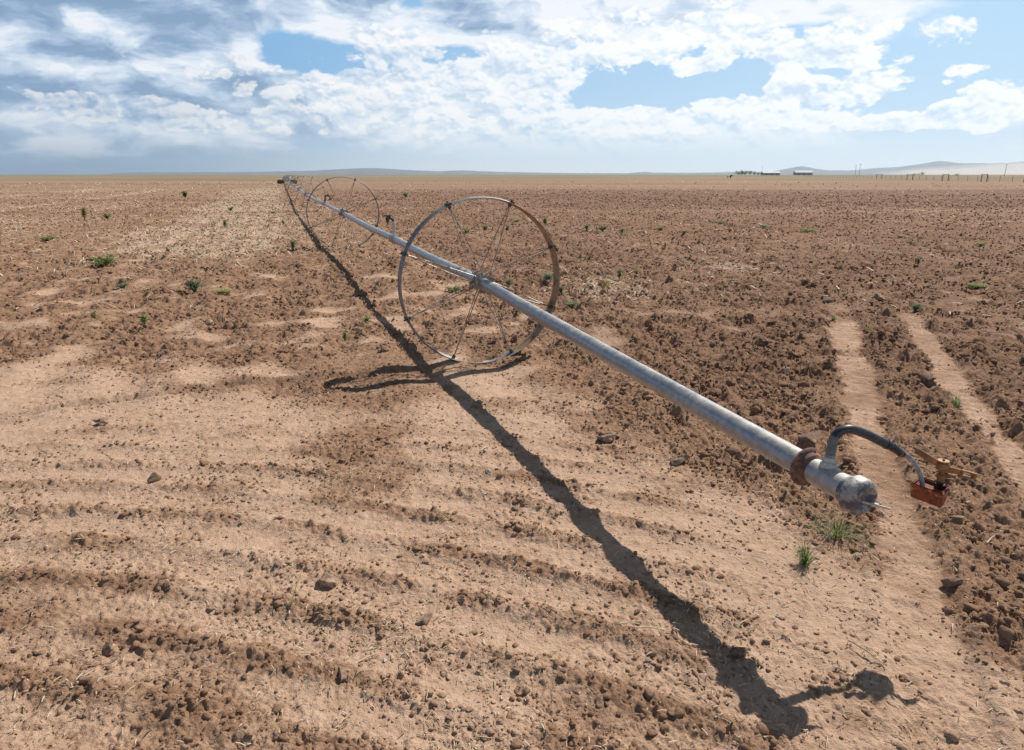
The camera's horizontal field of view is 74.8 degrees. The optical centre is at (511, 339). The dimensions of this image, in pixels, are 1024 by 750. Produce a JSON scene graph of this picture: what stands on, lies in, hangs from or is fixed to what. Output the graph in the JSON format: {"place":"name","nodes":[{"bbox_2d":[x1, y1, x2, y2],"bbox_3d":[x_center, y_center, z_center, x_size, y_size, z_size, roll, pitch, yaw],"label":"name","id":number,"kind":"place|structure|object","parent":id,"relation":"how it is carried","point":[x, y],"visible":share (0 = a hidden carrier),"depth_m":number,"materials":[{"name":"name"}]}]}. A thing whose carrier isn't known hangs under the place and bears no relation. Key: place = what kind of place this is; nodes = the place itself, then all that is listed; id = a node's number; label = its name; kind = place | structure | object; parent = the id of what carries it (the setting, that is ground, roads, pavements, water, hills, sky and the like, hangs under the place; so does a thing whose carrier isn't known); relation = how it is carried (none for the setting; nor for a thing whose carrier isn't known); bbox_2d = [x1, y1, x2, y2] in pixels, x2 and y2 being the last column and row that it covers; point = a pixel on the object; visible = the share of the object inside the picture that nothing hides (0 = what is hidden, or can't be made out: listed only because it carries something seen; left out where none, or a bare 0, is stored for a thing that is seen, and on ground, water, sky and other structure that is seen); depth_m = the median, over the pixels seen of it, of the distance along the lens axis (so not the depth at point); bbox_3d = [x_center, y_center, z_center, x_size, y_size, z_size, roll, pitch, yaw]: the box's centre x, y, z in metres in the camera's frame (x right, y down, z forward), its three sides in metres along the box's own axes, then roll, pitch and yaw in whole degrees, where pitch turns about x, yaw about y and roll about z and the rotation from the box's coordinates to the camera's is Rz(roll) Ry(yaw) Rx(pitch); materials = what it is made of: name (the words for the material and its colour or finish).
{"place":"outdoors","nodes":[
{"label":"outdoors","id":0,"kind":"place"},
{"bbox_2d":[98,168,625,174],"bbox_3d":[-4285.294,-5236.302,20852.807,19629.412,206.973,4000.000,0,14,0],"label":"hills","id":1,"kind":"structure","parent":0,"point":[367,171],"depth_m":19644.42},
{"bbox_2d":[0,175,1023,749],"bbox_3d":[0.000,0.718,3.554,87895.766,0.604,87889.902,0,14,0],"label":"ground","id":2,"kind":"structure","parent":0,"point":[868,397],"depth_m":3.69,"materials":[{"name":"soil"}]},
{"bbox_2d":[37,235,54,240],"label":"weed","id":3,"kind":"object","parent":2,"relation":"on","point":[47,238],"visible":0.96,"depth_m":15.94,"materials":[{"name":"green plant"}]},
{"bbox_2d":[79,206,86,219],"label":"weed","id":4,"kind":"object","parent":2,"relation":"on","point":[83,213],"visible":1,"depth_m":22.79,"materials":[{"name":"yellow plant"}]},
{"bbox_2d":[89,311,97,318],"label":"weed","id":5,"kind":"object","parent":2,"relation":"on","point":[92,315],"visible":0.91,"depth_m":7.60,"materials":[{"name":"green plant"}]},
{"bbox_2d":[93,417,107,425],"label":"soil clod","id":6,"kind":"object","parent":2,"relation":"on","point":[102,421],"visible":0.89,"depth_m":4.36,"materials":[{"name":"brown soil"}]},
{"bbox_2d":[89,254,120,266],"bbox_3d":[-7.008,-1.344,11.495,0.488,0.224,0.494,0,14,0],"label":"weed","id":7,"kind":"object","parent":2,"relation":"on","point":[104,261],"visible":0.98,"depth_m":11.46,"materials":[{"name":"green plant"}]},
{"bbox_2d":[103,639,116,656],"bbox_3d":[-1.386,1.060,2.308,0.042,0.047,0.071,-9,17,-33],"label":"soil clod","id":8,"kind":"object","parent":2,"relation":"on","point":[109,647],"visible":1,"depth_m":2.29,"materials":[{"name":"brown soil"}]},
{"bbox_2d":[114,283,128,287],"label":"weed","id":9,"kind":"object","parent":2,"relation":"on","point":[121,285],"visible":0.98,"depth_m":9.42,"materials":[{"name":"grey plant"}]},
{"bbox_2d":[139,313,147,323],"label":"weed","id":10,"kind":"object","parent":2,"relation":"on","point":[143,320],"visible":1,"depth_m":7.12,"materials":[{"name":"green plant"}]},
{"bbox_2d":[147,472,161,481],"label":"soil clod","id":11,"kind":"object","parent":2,"relation":"on","point":[155,476],"visible":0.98,"depth_m":3.53,"materials":[{"name":"brown soil"}]},
{"bbox_2d":[182,278,203,291],"bbox_3d":[-4.402,-0.749,9.241,0.271,0.220,0.279,0,14,0],"label":"weed","id":12,"kind":"object","parent":2,"relation":"on","point":[193,287],"visible":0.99,"depth_m":9.22,"materials":[{"name":"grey plant"}]},
{"bbox_2d":[204,319,212,324],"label":"soil clod","id":13,"kind":"object","parent":2,"relation":"on","point":[208,321],"visible":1,"depth_m":7.34,"materials":[{"name":"brown soil"}]},
{"bbox_2d":[215,288,231,293],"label":"weed","id":14,"kind":"object","parent":2,"relation":"on","point":[225,291],"visible":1,"depth_m":9.15,"materials":[{"name":"green plant"}]},
{"bbox_2d":[289,239,294,249],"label":"weed","id":15,"kind":"object","parent":2,"relation":"on","point":[292,244],"visible":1,"depth_m":13.49,"materials":[{"name":"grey plant"}]},
{"bbox_2d":[287,577,299,604],"bbox_3d":[-0.823,0.933,2.502,0.081,0.130,0.006,-7,15,-25],"label":"grass sprout","id":16,"kind":"object","parent":2,"relation":"on","point":[293,594],"depth_m":2.51,"materials":[{"name":"beige plant"}]},
{"bbox_2d":[316,574,336,587],"bbox_3d":[-0.738,0.970,2.696,0.087,0.050,0.076,11,17,37],"label":"soil clod","id":17,"kind":"object","parent":2,"relation":"on","point":[328,580],"visible":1,"depth_m":2.67,"materials":[{"name":"brown soil"}]},
{"bbox_2d":[339,667,350,682],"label":"soil clod","id":18,"kind":"object","parent":2,"relation":"on","point":[344,672],"visible":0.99,"depth_m":2.18,"materials":[{"name":"brown soil"}]},
{"bbox_2d":[380,345,386,352],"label":"soil clod","id":19,"kind":"object","parent":2,"relation":"on","point":[383,348],"visible":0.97,"depth_m":6.13,"materials":[{"name":"brown soil"}]},
{"bbox_2d":[415,612,432,624],"bbox_3d":[-0.325,1.033,2.474,0.041,0.038,0.073,5,15,18],"label":"soil clod","id":20,"kind":"object","parent":2,"relation":"on","point":[424,619],"visible":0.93,"depth_m":2.46,"materials":[{"name":"brown soil"}]},
{"bbox_2d":[445,285,462,291],"bbox_3d":[-0.821,-0.697,9.271,0.272,0.110,0.251,-7,16,-27],"label":"weed","id":21,"kind":"object","parent":2,"relation":"on","point":[454,289],"visible":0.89,"depth_m":9.24,"materials":[{"name":"green plant"}]},
{"bbox_2d":[472,400,481,407],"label":"soil clod","id":22,"kind":"object","parent":2,"relation":"on","point":[477,404],"visible":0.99,"depth_m":4.69,"materials":[{"name":"brown soil"}]},
{"bbox_2d":[504,277,514,285],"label":"weed","id":23,"kind":"object","parent":2,"relation":"on","point":[508,282],"visible":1,"depth_m":9.63,"materials":[{"name":"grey plant"}]},
{"bbox_2d":[0,188,1023,749],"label":"soil clods","id":24,"kind":"object","parent":2,"relation":"on","point":[760,726],"visible":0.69,"depth_m":4.00,"materials":[{"name":"brown soil"}]},
{"bbox_2d":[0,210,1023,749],"bbox_3d":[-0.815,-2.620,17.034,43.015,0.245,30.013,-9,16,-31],"label":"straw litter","id":25,"kind":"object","parent":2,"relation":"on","point":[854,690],"visible":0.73,"depth_m":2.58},
{"bbox_2d":[0,181,1023,325],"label":"stubble","id":26,"kind":"object","parent":2,"relation":"on","point":[157,234],"visible":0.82,"depth_m":19.38,"materials":[{"name":"beige plant"}]},
{"bbox_2d":[542,271,552,279],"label":"weed","id":27,"kind":"object","parent":2,"relation":"on","point":[549,276],"visible":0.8,"depth_m":9.87,"materials":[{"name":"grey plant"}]},
{"bbox_2d":[561,300,579,305],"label":"weed","id":28,"kind":"object","parent":2,"relation":"on","point":[572,303],"visible":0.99,"depth_m":8.18,"materials":[{"name":"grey plant"}]},
{"bbox_2d":[598,225,607,230],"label":"weed","id":29,"kind":"object","parent":2,"relation":"on","point":[603,228],"visible":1,"depth_m":17.88,"materials":[{"name":"green plant"}]},
{"bbox_2d":[597,432,616,442],"bbox_3d":[0.585,0.599,4.114,0.135,0.066,0.099,-1,14,-6],"label":"soil clod","id":30,"kind":"object","parent":2,"relation":"on","point":[606,437],"visible":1,"depth_m":4.09,"materials":[{"name":"brown soil"}]},
{"bbox_2d":[617,268,622,279],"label":"weed","id":31,"kind":"object","parent":2,"relation":"on","point":[619,272],"visible":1,"depth_m":10.13,"materials":[{"name":"green plant"}]},
{"bbox_2d":[277,175,976,515],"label":"irrigation wheel line","id":32,"kind":"object","parent":2,"relation":"on","point":[856,495],"visible":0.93,"depth_m":3.12,"materials":[{"name":"metal"}]},
{"bbox_2d":[635,626,663,629],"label":"straw stalk","id":33,"kind":"object","parent":2,"relation":"on","point":[647,627],"visible":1,"depth_m":2.39,"materials":[{"name":"beige plant"}]},
{"bbox_2d":[670,454,690,464],"bbox_3d":[0.960,0.682,3.816,0.138,0.065,0.074,-3,14,-11],"label":"soil clod","id":34,"kind":"object","parent":2,"relation":"on","point":[679,459],"visible":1,"depth_m":3.80,"materials":[{"name":"brown soil"}]},
{"bbox_2d":[729,647,747,657],"bbox_3d":[0.777,1.070,2.296,0.078,0.045,0.044,-7,16,-28],"label":"soil clod","id":35,"kind":"object","parent":2,"relation":"on","point":[737,652],"visible":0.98,"depth_m":2.28,"materials":[{"name":"brown soil"}]},
{"bbox_2d":[761,171,779,174],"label":"barn","id":36,"kind":"structure","parent":2,"relation":"on","point":[770,172],"depth_m":1449.74,"materials":[{"name":"white metal"}]},
{"bbox_2d":[776,365,790,374],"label":"soil clod","id":37,"kind":"object","parent":2,"relation":"on","point":[784,369],"visible":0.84,"depth_m":5.53,"materials":[{"name":"brown soil"}]},
{"bbox_2d":[793,171,812,174],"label":"barn","id":38,"kind":"structure","parent":2,"relation":"on","point":[802,172],"depth_m":1595.24,"materials":[{"name":"white metal"}]},
{"bbox_2d":[790,536,823,570],"bbox_3d":[1.239,0.894,2.827,0.170,0.117,0.166,-8,16,-30],"label":"grass tuft","id":39,"kind":"object","parent":2,"relation":"on","point":[804,558],"visible":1,"depth_m":2.83,"materials":[{"name":"green plant"}]},
{"bbox_2d":[798,431,818,446],"bbox_3d":[1.814,0.605,4.072,0.111,0.084,0.133,13,19,43],"label":"soil clod","id":40,"kind":"object","parent":2,"relation":"on","point":[810,438],"visible":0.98,"depth_m":4.04,"materials":[{"name":"brown soil"}]},
{"bbox_2d":[801,228,817,231],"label":"weed","id":41,"kind":"object","parent":2,"relation":"on","point":[806,230],"visible":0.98,"depth_m":17.87,"materials":[{"name":"green plant"}]},
{"bbox_2d":[823,297,835,302],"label":"soil clod","id":42,"kind":"object","parent":2,"relation":"on","point":[829,300],"visible":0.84,"depth_m":8.57,"materials":[{"name":"brown soil"}]},
{"bbox_2d":[794,509,888,556],"bbox_3d":[1.502,0.856,3.039,0.409,0.083,0.458,-12,18,-39],"label":"grass tuft","id":43,"kind":"object","parent":2,"relation":"on","point":[836,531],"visible":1,"depth_m":3.06,"materials":[{"name":"green plant"}]},
{"bbox_2d":[848,640,885,665],"bbox_3d":[1.216,1.071,2.292,0.007,0.011,0.144,-6,15,-24],"label":"straw stalk","id":44,"kind":"object","parent":2,"relation":"on","point":[866,650],"visible":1,"depth_m":2.29,"materials":[{"name":"beige plant"}]},
{"bbox_2d":[873,293,884,300],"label":"soil clod","id":45,"kind":"object","parent":2,"relation":"on","point":[878,296],"visible":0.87,"depth_m":8.68,"materials":[{"name":"brown soil"}]},
{"bbox_2d":[806,174,1023,182],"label":"wire fence","id":46,"kind":"object","parent":2,"relation":"on","point":[926,177],"visible":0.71,"depth_m":193.55,"materials":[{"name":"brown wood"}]},
{"bbox_2d":[907,303,922,310],"bbox_3d":[4.840,-0.385,8.021,0.174,0.108,0.171,4,15,17],"label":"weed","id":47,"kind":"object","parent":2,"relation":"on","point":[915,307],"visible":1,"depth_m":8.01,"materials":[{"name":"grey plant"}]},
{"bbox_2d":[915,373,932,381],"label":"soil clod","id":48,"kind":"object","parent":2,"relation":"on","point":[923,377],"visible":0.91,"depth_m":5.29,"materials":[{"name":"brown soil"}]},
{"bbox_2d":[941,575,963,587],"bbox_3d":[1.785,0.977,2.700,0.091,0.072,0.066,-3,14,-11],"label":"soil clod","id":49,"kind":"object","parent":2,"relation":"on","point":[955,581],"visible":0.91,"depth_m":2.67,"materials":[{"name":"brown soil"}]},
{"bbox_2d":[946,388,968,408],"bbox_3d":[3.184,0.426,4.796,0.198,0.167,0.196,0,14,0],"label":"grass tuft","id":50,"kind":"object","parent":2,"relation":"on","point":[956,405],"visible":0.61,"depth_m":4.78,"materials":[{"name":"green plant"}]},
{"bbox_2d":[966,283,988,287],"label":"weed","id":51,"kind":"object","parent":2,"relation":"on","point":[972,285],"visible":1,"depth_m":9.62,"materials":[{"name":"green plant"}]},
{"bbox_2d":[0,0,1023,174],"bbox_3d":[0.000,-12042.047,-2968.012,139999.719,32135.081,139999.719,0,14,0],"label":"sky","id":52,"kind":"structure","parent":0,"point":[92,87],"depth_m":61377.35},
{"bbox_2d":[617,161,1023,174],"bbox_3d":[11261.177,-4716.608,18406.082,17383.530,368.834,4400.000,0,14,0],"label":"hills","id":53,"kind":"structure","parent":0,"point":[953,168],"depth_m":17126.61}
]}

